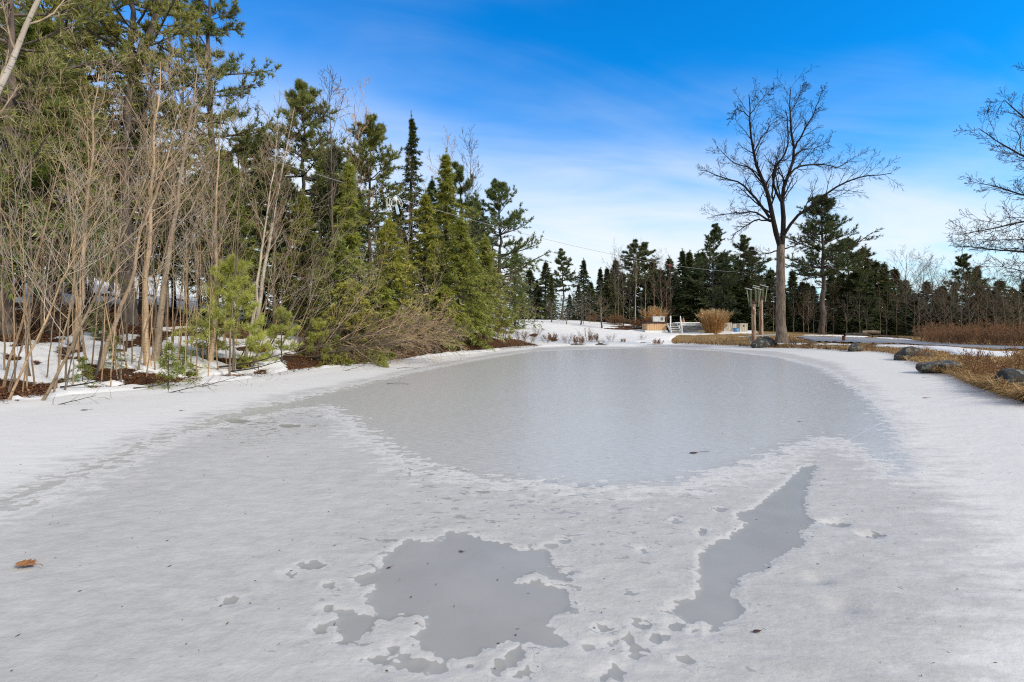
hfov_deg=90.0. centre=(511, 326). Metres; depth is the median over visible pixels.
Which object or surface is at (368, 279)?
bare sapling
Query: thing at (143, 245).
bare sapling
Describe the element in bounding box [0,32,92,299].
bare sapling
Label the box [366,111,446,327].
hemlock
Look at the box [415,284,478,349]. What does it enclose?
hemlock
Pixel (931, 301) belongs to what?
bare tree
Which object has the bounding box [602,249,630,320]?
bare tree
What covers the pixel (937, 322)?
evergreen
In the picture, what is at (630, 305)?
bare tree
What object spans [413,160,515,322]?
white pine
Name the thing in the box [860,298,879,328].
bare tree
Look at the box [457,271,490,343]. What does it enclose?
bare sapling
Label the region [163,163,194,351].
bare sapling
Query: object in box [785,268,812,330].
evergreen
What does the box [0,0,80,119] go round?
white birch
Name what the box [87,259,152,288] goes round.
house
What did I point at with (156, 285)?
bare sapling
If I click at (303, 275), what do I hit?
bare sapling
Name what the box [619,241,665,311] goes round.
pine
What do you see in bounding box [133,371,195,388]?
fallen branch
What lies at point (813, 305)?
bare tree
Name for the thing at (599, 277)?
evergreen
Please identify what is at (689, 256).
evergreen
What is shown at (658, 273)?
evergreen
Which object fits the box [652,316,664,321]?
white box
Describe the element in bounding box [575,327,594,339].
weed tuft
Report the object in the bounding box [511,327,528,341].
weed tuft
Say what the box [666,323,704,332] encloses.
deck
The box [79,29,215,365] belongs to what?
yellow birch
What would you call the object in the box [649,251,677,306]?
bare tree
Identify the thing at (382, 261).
bare sapling
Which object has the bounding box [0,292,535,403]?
leaf litter
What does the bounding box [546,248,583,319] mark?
pine
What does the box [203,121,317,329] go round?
background hemlock
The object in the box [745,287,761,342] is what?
log post
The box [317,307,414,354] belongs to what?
fallen sapling
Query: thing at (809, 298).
bare tree
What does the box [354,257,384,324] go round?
bare sapling
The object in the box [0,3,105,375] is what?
bare sapling
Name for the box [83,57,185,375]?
bare sapling
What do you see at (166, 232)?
bare tree
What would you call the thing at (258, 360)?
fallen branch
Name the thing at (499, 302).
bare sapling
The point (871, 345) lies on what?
red weed
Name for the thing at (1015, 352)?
red weed
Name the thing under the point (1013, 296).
bare tree
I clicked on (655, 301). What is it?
evergreen
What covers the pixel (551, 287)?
evergreen
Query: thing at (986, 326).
dry shrub
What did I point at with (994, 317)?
bare tree
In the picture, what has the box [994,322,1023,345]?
dry shrub
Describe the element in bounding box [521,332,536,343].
weed tuft
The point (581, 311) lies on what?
apple tree
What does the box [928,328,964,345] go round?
dry shrub
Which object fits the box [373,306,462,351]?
fallen sapling
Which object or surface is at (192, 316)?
bare sapling
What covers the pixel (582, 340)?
weed tuft
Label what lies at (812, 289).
evergreen
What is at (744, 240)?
pine
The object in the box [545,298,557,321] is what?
apple tree
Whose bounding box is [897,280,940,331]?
evergreen
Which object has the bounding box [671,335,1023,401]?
dead grass
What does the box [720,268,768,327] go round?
evergreen
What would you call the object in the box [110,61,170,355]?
bare sapling
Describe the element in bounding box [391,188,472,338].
hemlock
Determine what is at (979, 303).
bare tree
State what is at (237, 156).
bare tree
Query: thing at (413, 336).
fallen sapling
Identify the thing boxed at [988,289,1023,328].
bare tree
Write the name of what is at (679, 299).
evergreen
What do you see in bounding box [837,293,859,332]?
bare tree
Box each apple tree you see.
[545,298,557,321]
[556,307,572,323]
[572,294,590,324]
[587,296,609,327]
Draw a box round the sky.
[14,0,1023,319]
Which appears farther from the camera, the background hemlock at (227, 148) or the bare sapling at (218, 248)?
the background hemlock at (227, 148)
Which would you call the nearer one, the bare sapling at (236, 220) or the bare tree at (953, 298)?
the bare sapling at (236, 220)
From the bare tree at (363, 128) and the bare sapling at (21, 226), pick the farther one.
the bare tree at (363, 128)
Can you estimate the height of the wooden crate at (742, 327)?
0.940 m
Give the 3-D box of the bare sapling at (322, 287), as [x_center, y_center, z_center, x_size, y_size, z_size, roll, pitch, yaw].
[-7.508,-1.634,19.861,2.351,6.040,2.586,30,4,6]
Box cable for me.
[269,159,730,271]
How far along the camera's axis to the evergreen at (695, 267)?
67.68 m
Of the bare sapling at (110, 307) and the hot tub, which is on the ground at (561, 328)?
the bare sapling at (110, 307)
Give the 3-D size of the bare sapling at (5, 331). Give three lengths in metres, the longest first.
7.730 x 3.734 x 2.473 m
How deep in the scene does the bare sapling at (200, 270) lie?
16.13 m
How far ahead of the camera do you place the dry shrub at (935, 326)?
40.81 m
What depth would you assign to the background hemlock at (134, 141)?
26.80 m
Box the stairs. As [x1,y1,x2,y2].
[667,316,682,333]
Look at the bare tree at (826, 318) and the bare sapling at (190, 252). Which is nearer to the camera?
the bare sapling at (190, 252)
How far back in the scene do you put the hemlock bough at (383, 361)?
19.91 m
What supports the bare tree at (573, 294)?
on the ground at (561, 328)
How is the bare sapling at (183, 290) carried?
on the ground at (561, 328)
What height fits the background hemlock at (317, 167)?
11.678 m
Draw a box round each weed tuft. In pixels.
[507,337,525,346]
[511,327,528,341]
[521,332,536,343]
[542,332,558,341]
[573,335,584,344]
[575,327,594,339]
[588,333,598,341]
[652,338,663,344]
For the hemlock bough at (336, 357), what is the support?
on the ground at (561, 328)
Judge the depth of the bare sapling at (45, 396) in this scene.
10.35 m
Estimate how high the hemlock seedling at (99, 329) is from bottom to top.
1.724 m
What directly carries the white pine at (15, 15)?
on the ground at (561, 328)
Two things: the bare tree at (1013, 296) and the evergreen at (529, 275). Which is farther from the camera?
the evergreen at (529, 275)
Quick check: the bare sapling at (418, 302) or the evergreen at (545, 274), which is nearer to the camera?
the bare sapling at (418, 302)
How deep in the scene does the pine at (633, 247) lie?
67.93 m
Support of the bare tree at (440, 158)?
on the ground at (561, 328)
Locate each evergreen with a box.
[304,157,393,343]
[506,268,557,319]
[520,260,572,319]
[538,273,567,319]
[559,295,574,319]
[564,258,604,320]
[565,285,586,320]
[580,281,606,321]
[581,273,640,323]
[587,267,603,318]
[595,268,628,322]
[598,257,641,323]
[611,271,646,323]
[626,279,675,322]
[629,264,678,322]
[637,282,679,324]
[648,257,694,324]
[664,273,722,329]
[667,248,695,321]
[671,250,694,324]
[671,280,689,321]
[672,280,748,325]
[677,250,711,320]
[688,250,717,314]
[697,268,758,329]
[705,249,775,331]
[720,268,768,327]
[728,273,775,330]
[756,267,804,331]
[756,274,800,330]
[756,299,797,331]
[763,298,800,331]
[774,280,834,332]
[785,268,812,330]
[788,285,830,327]
[797,276,889,334]
[799,274,844,328]
[804,271,910,334]
[804,303,837,332]
[814,238,886,325]
[829,246,903,328]
[837,259,917,334]
[840,282,902,334]
[866,290,910,335]
[880,263,916,334]
[889,267,922,333]
[897,278,912,332]
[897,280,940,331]
[902,308,939,335]
[903,284,962,334]
[911,285,960,333]
[929,296,967,329]
[955,285,1017,327]
[959,269,991,309]
[959,278,1021,312]
[965,285,1021,331]
[992,299,1023,330]
[1005,287,1017,318]
[1011,279,1023,325]
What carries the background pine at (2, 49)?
on the ground at (561, 328)
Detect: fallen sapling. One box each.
[283,300,396,360]
[297,270,457,362]
[306,314,419,366]
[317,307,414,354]
[332,309,470,363]
[343,297,454,355]
[355,310,471,361]
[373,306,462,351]
[411,313,473,344]
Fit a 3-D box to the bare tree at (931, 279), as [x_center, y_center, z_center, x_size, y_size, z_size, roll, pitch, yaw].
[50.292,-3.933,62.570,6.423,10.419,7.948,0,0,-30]
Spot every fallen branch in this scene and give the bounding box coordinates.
[53,387,99,404]
[60,363,146,387]
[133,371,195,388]
[168,374,213,392]
[199,369,241,386]
[218,344,302,368]
[231,354,291,372]
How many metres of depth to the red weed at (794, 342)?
36.21 m
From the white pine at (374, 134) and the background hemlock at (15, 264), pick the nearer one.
the background hemlock at (15, 264)
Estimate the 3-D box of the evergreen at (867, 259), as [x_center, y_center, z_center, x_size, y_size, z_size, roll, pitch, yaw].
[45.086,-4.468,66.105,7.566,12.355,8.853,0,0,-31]
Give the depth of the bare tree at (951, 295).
51.92 m
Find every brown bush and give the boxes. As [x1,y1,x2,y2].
[586,314,598,321]
[605,314,619,324]
[613,314,627,324]
[628,317,644,328]
[637,316,651,327]
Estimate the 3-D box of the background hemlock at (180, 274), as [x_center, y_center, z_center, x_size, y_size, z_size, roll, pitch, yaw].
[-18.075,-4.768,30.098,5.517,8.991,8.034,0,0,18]
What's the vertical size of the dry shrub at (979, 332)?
1.928 m
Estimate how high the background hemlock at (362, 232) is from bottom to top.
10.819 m
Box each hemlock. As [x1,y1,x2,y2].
[0,0,133,320]
[0,92,134,333]
[0,171,113,297]
[7,39,33,295]
[25,149,163,310]
[90,149,231,311]
[93,80,224,314]
[98,154,136,291]
[139,172,245,317]
[160,147,256,287]
[164,158,308,319]
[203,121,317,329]
[240,173,298,314]
[245,187,328,336]
[271,160,333,318]
[283,143,384,331]
[293,233,393,334]
[304,277,397,360]
[309,197,403,324]
[360,222,414,329]
[361,212,437,329]
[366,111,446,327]
[366,284,418,351]
[377,202,418,319]
[388,176,474,308]
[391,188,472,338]
[402,147,500,331]
[412,212,504,349]
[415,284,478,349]
[451,238,502,350]
[455,233,542,338]
[457,194,528,329]
[475,252,515,334]
[493,245,544,329]
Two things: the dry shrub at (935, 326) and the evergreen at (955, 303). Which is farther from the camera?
the evergreen at (955, 303)
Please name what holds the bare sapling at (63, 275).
on the ground at (561, 328)
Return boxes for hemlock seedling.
[53,300,122,339]
[63,356,96,386]
[103,334,144,369]
[145,340,202,389]
[157,346,203,377]
[177,322,207,357]
[323,334,358,363]
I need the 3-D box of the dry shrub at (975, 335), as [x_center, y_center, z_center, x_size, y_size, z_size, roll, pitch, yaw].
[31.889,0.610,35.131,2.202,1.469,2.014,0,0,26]
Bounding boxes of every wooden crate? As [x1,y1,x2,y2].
[723,323,731,330]
[736,323,747,331]
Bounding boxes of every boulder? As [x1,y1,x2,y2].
[750,336,777,347]
[848,343,861,351]
[893,346,932,359]
[915,360,961,372]
[994,368,1023,388]
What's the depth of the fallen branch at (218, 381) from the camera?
13.04 m
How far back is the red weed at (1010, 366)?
14.38 m
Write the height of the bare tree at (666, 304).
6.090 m
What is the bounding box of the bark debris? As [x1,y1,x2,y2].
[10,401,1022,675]
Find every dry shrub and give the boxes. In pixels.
[909,322,946,341]
[916,327,950,342]
[921,319,954,339]
[924,323,960,342]
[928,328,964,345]
[937,321,976,341]
[943,322,973,343]
[947,325,995,344]
[958,318,1014,344]
[962,325,988,343]
[967,319,1006,342]
[976,321,1016,344]
[982,329,1021,344]
[989,324,1023,345]
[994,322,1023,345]
[999,318,1023,338]
[1010,324,1023,345]
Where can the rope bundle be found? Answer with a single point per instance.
(396, 205)
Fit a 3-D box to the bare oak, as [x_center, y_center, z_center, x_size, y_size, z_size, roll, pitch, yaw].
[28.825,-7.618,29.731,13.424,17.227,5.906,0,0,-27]
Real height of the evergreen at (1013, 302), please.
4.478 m
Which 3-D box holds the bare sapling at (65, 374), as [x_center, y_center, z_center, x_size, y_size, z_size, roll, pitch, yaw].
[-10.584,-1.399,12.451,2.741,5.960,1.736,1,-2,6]
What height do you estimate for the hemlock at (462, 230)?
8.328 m
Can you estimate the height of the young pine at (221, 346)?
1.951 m
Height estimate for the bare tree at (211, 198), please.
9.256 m
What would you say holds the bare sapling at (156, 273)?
on the ground at (561, 328)
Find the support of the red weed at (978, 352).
on the ground at (561, 328)
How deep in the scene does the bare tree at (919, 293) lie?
54.81 m
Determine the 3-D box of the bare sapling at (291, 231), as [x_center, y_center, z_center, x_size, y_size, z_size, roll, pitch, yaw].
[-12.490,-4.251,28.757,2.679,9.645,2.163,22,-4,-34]
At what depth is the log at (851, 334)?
48.91 m
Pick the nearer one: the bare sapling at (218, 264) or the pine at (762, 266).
the bare sapling at (218, 264)
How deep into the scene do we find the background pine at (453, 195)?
45.85 m
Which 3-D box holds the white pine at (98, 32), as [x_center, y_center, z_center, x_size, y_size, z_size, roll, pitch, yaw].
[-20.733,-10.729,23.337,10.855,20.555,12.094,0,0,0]
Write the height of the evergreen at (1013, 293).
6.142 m
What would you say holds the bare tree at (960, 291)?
on the ground at (561, 328)
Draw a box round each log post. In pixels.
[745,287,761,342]
[753,284,767,337]
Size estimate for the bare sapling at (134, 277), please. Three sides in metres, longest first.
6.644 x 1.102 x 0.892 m
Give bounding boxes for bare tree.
[145,46,215,326]
[155,14,207,316]
[185,124,238,323]
[207,85,267,327]
[251,103,309,324]
[303,64,351,326]
[326,77,382,275]
[422,127,462,230]
[456,124,487,288]
[569,269,576,318]
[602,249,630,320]
[606,259,631,325]
[609,237,630,323]
[624,284,635,328]
[625,238,642,326]
[641,249,661,300]
[642,275,649,314]
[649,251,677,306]
[659,277,675,329]
[663,255,676,314]
[742,263,775,307]
[763,280,775,331]
[785,278,805,332]
[794,276,812,333]
[801,282,818,332]
[801,292,818,334]
[821,299,835,323]
[826,282,841,333]
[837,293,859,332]
[850,287,868,332]
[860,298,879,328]
[873,280,885,334]
[877,293,897,334]
[878,246,941,334]
[886,258,947,336]
[887,278,933,336]
[892,272,908,335]
[902,252,969,316]
[911,254,932,308]
[912,278,962,324]
[915,283,962,328]
[925,267,982,323]
[929,258,950,321]
[937,259,1003,330]
[937,283,974,326]
[940,289,974,327]
[961,276,1006,329]
[966,260,1023,325]
[970,293,1013,325]
[971,285,987,326]
[978,285,1023,325]
[984,261,1023,330]
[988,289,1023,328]
[1007,283,1023,322]
[1010,266,1021,325]
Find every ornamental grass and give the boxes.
[639,305,669,321]
[695,308,733,332]
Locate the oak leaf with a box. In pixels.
[15,559,42,565]
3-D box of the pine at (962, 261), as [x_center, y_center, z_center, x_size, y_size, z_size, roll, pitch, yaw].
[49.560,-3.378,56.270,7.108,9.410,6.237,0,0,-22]
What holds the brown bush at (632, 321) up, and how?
on the ground at (561, 328)
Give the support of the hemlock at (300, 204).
on the ground at (561, 328)
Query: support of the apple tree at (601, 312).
on the ground at (561, 328)
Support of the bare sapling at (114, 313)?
on the ground at (561, 328)
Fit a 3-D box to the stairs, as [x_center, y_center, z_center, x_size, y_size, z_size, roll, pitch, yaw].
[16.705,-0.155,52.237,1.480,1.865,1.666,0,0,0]
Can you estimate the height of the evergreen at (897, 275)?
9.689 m
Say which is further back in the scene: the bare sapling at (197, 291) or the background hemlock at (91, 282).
the background hemlock at (91, 282)
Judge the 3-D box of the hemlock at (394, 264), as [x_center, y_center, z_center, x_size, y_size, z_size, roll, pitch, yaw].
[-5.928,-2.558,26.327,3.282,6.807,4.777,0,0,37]
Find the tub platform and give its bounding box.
[641,330,667,331]
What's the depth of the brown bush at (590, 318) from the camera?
62.00 m
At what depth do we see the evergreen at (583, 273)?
68.73 m
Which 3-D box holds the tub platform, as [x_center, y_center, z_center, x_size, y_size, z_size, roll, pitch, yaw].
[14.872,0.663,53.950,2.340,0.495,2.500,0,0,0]
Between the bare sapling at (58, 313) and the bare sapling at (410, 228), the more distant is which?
the bare sapling at (410, 228)
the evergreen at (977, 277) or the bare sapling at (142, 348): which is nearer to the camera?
the bare sapling at (142, 348)
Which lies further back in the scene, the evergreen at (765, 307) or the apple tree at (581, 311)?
the evergreen at (765, 307)
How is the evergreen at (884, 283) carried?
on the ground at (561, 328)
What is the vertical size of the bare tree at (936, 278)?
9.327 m
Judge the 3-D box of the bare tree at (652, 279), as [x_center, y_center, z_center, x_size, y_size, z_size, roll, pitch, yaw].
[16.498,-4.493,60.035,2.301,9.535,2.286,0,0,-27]
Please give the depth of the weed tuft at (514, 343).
36.59 m
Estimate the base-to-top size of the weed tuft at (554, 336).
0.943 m
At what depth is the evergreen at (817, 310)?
65.81 m
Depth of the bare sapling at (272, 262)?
19.54 m
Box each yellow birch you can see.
[48,14,135,349]
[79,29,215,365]
[93,90,204,370]
[117,31,226,360]
[170,61,249,361]
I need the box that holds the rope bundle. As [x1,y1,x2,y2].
[386,197,402,214]
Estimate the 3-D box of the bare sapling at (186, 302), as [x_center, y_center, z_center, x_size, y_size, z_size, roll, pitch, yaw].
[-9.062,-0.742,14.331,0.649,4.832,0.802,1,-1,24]
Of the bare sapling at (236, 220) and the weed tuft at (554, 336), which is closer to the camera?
the bare sapling at (236, 220)
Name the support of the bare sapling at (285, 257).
on the ground at (561, 328)
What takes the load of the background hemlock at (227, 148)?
on the ground at (561, 328)
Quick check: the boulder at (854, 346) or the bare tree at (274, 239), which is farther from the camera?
the boulder at (854, 346)
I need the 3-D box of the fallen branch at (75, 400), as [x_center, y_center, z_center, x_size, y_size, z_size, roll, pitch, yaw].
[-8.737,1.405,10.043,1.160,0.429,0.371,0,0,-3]
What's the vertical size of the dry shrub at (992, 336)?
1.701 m
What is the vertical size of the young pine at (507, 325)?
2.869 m
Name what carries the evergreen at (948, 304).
on the ground at (561, 328)
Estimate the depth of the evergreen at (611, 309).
65.66 m
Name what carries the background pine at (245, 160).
on the ground at (561, 328)
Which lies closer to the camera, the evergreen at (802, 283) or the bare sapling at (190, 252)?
the bare sapling at (190, 252)
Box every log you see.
[843,333,859,335]
[860,330,880,333]
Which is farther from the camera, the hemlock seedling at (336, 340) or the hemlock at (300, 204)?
the hemlock at (300, 204)
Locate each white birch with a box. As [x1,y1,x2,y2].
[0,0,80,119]
[235,80,293,359]
[238,97,319,336]
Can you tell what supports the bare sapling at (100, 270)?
on the ground at (561, 328)
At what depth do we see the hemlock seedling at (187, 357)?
14.90 m
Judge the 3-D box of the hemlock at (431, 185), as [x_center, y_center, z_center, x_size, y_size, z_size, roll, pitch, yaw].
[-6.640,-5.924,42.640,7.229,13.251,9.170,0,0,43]
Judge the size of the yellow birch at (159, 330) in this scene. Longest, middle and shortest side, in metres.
10.326 x 3.324 x 2.406 m
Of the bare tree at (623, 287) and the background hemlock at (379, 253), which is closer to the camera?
the background hemlock at (379, 253)
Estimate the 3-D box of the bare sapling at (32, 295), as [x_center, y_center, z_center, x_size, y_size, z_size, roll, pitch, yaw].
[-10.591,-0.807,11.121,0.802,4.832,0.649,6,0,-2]
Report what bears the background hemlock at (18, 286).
on the ground at (561, 328)
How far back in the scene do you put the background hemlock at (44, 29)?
19.77 m
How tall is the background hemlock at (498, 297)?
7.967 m
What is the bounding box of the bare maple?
[697,64,902,342]
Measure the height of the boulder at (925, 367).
0.611 m
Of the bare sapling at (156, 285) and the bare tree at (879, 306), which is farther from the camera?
the bare tree at (879, 306)
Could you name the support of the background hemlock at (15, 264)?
on the ground at (561, 328)
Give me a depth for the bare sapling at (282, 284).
18.16 m
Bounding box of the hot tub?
[641,322,667,329]
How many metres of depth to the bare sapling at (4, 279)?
14.00 m
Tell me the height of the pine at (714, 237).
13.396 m
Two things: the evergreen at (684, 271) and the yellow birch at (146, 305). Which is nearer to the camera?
the yellow birch at (146, 305)
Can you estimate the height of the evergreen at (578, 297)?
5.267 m
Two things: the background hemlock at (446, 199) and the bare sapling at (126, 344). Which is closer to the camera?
the bare sapling at (126, 344)
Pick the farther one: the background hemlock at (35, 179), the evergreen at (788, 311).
the evergreen at (788, 311)
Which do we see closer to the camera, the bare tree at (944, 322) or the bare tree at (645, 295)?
the bare tree at (944, 322)
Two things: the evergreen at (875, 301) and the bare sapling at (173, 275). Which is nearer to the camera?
the bare sapling at (173, 275)
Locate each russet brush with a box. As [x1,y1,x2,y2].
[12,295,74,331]
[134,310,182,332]
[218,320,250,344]
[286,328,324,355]
[496,325,512,342]
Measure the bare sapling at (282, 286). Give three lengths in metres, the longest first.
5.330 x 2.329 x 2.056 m
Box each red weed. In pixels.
[789,336,799,346]
[861,341,878,348]
[906,345,935,356]
[952,345,992,360]
[956,349,1012,368]
[963,355,1008,375]
[984,354,1023,370]
[1000,342,1023,359]
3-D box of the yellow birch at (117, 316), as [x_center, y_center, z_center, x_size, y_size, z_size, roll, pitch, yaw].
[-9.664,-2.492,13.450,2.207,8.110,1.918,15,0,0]
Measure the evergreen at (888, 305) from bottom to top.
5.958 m
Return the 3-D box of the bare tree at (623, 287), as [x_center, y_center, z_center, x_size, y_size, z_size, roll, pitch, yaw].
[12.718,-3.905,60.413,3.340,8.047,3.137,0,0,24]
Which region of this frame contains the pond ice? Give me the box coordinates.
[0,343,1023,681]
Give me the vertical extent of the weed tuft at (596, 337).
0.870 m
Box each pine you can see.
[0,0,77,220]
[0,0,168,303]
[0,0,184,311]
[0,0,223,334]
[0,0,238,325]
[64,46,111,293]
[100,0,305,324]
[157,253,268,369]
[188,311,228,358]
[198,135,265,312]
[234,329,270,368]
[240,77,372,328]
[264,304,305,361]
[267,178,315,307]
[283,157,375,272]
[298,316,331,360]
[313,113,429,300]
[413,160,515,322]
[423,185,474,287]
[454,177,563,326]
[497,309,514,339]
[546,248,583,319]
[616,239,656,319]
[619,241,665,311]
[677,223,747,317]
[722,234,774,313]
[739,246,795,291]
[772,194,884,333]
[921,253,996,323]
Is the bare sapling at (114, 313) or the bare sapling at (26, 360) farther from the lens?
the bare sapling at (114, 313)
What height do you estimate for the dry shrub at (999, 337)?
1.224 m
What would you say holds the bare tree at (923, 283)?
on the ground at (561, 328)
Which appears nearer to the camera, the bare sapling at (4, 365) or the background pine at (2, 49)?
the bare sapling at (4, 365)
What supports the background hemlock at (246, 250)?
on the ground at (561, 328)
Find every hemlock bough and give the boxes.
[312,351,354,367]
[358,348,398,364]
[367,354,389,367]
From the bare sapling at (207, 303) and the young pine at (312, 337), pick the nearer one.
the bare sapling at (207, 303)
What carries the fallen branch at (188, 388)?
on the pond ice
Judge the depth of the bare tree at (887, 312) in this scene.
51.98 m
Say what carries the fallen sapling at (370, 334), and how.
on the ground at (561, 328)
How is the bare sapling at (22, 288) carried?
on the ground at (561, 328)
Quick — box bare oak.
[945,62,1023,290]
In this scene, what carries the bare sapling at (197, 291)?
on the ground at (561, 328)
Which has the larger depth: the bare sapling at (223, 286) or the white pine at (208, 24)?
the white pine at (208, 24)
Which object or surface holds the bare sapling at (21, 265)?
on the ground at (561, 328)
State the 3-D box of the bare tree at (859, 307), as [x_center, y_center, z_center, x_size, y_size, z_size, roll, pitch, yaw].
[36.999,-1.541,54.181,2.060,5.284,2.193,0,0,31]
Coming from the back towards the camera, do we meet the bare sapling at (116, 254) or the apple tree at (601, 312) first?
the apple tree at (601, 312)
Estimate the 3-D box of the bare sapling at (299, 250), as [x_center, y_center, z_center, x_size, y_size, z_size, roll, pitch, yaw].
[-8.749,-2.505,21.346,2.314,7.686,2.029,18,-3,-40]
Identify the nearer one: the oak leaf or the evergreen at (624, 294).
the oak leaf
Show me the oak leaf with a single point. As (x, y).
(25, 562)
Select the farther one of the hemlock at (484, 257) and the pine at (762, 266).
the pine at (762, 266)
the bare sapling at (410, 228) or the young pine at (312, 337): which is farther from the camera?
the bare sapling at (410, 228)
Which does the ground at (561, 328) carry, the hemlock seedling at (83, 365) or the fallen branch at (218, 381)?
the hemlock seedling at (83, 365)
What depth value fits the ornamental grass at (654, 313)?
57.22 m
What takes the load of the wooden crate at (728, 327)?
on the ground at (561, 328)
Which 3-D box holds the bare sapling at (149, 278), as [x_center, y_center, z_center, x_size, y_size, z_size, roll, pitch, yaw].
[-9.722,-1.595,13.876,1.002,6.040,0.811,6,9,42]
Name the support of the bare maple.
on the ground at (561, 328)
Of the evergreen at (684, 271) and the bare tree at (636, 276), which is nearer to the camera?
the bare tree at (636, 276)
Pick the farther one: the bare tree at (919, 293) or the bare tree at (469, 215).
the bare tree at (919, 293)
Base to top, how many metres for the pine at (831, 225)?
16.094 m
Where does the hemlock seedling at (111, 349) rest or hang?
on the ground at (561, 328)
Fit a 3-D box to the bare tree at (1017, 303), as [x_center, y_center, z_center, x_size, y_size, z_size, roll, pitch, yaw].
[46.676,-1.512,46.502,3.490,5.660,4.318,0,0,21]
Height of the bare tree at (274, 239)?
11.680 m
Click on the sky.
(601, 116)
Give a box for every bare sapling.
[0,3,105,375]
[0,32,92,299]
[0,35,140,388]
[0,46,77,320]
[0,75,164,399]
[0,77,82,331]
[0,97,39,338]
[0,101,41,384]
[0,130,35,386]
[0,131,16,369]
[0,151,42,381]
[0,161,116,343]
[0,197,84,392]
[1,144,112,381]
[1,178,58,391]
[7,66,91,357]
[14,162,117,392]
[26,220,119,389]
[28,163,87,387]
[37,229,149,382]
[38,112,90,370]
[38,167,86,377]
[39,167,140,357]
[40,165,91,384]
[41,47,224,400]
[43,79,111,330]
[60,61,169,351]
[67,143,118,378]
[70,117,159,358]
[75,174,125,382]
[82,139,133,365]
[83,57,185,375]
[89,137,140,369]
[98,110,223,369]
[99,136,170,296]
[105,211,139,385]
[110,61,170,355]
[111,120,165,358]
[121,144,155,363]
[126,154,173,369]
[131,202,188,329]
[136,170,177,376]
[141,128,227,343]
[153,185,193,368]
[154,143,217,353]
[162,136,196,344]
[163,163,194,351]
[167,193,204,376]
[168,204,248,369]
[168,229,226,364]
[171,156,212,361]
[171,193,254,359]
[171,217,200,379]
[172,188,224,365]
[179,179,243,313]
[180,175,204,371]
[197,209,219,375]
[204,136,270,340]
[207,199,234,363]
[209,108,269,375]
[212,180,235,357]
[227,228,255,369]
[240,180,339,356]
[241,211,269,367]
[241,217,284,327]
[241,226,321,366]
[258,193,293,345]
[262,168,325,311]
[263,219,298,354]
[266,170,363,352]
[270,184,338,340]
[281,224,345,330]
[282,151,385,343]
[290,215,367,350]
[303,215,413,344]
[312,244,376,353]
[339,236,402,334]
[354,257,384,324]
[362,217,404,304]
[388,268,421,324]
[397,154,430,320]
[404,274,433,348]
[415,235,448,346]
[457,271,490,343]
[481,260,501,337]
[489,272,508,339]
[494,265,521,340]
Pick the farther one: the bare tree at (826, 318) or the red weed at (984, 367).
the bare tree at (826, 318)
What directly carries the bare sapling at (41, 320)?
on the ground at (561, 328)
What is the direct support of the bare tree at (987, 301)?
on the ground at (561, 328)
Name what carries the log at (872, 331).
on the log
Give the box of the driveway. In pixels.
[798,336,1022,348]
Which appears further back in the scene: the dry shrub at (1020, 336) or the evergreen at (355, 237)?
the dry shrub at (1020, 336)
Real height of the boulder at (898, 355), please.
0.846 m
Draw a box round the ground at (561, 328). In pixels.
[0,279,1023,399]
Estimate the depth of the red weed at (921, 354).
22.41 m
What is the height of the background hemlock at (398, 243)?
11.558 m
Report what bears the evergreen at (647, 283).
on the ground at (561, 328)
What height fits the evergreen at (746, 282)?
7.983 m
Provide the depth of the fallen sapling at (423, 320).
22.41 m
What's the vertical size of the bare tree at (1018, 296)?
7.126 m
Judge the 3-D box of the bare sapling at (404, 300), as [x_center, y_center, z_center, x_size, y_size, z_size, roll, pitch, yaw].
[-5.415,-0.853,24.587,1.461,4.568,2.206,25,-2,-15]
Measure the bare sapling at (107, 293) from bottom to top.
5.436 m
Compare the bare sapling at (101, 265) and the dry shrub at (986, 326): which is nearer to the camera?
the bare sapling at (101, 265)
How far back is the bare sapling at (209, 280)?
15.48 m
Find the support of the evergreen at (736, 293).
on the ground at (561, 328)
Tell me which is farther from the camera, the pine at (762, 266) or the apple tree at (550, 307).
the pine at (762, 266)
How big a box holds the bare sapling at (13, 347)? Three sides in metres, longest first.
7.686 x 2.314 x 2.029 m
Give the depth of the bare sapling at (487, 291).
35.08 m
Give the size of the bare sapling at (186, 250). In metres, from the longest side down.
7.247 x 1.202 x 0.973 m
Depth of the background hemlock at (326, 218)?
29.70 m
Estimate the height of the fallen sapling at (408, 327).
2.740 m
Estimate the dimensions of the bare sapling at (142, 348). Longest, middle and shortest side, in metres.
7.364 x 2.735 x 2.035 m
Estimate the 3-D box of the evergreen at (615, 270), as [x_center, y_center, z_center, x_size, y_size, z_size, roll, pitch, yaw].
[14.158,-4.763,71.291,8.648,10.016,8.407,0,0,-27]
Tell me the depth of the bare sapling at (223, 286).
16.49 m
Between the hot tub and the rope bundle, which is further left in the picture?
the rope bundle
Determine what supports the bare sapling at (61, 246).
on the ground at (561, 328)
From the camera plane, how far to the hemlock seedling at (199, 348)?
17.13 m
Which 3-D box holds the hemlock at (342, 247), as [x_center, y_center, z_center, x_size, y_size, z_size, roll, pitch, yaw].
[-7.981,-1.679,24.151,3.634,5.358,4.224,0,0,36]
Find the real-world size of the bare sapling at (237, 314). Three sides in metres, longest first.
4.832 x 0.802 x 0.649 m
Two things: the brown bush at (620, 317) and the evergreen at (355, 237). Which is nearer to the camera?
the evergreen at (355, 237)
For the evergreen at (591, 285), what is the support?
on the ground at (561, 328)

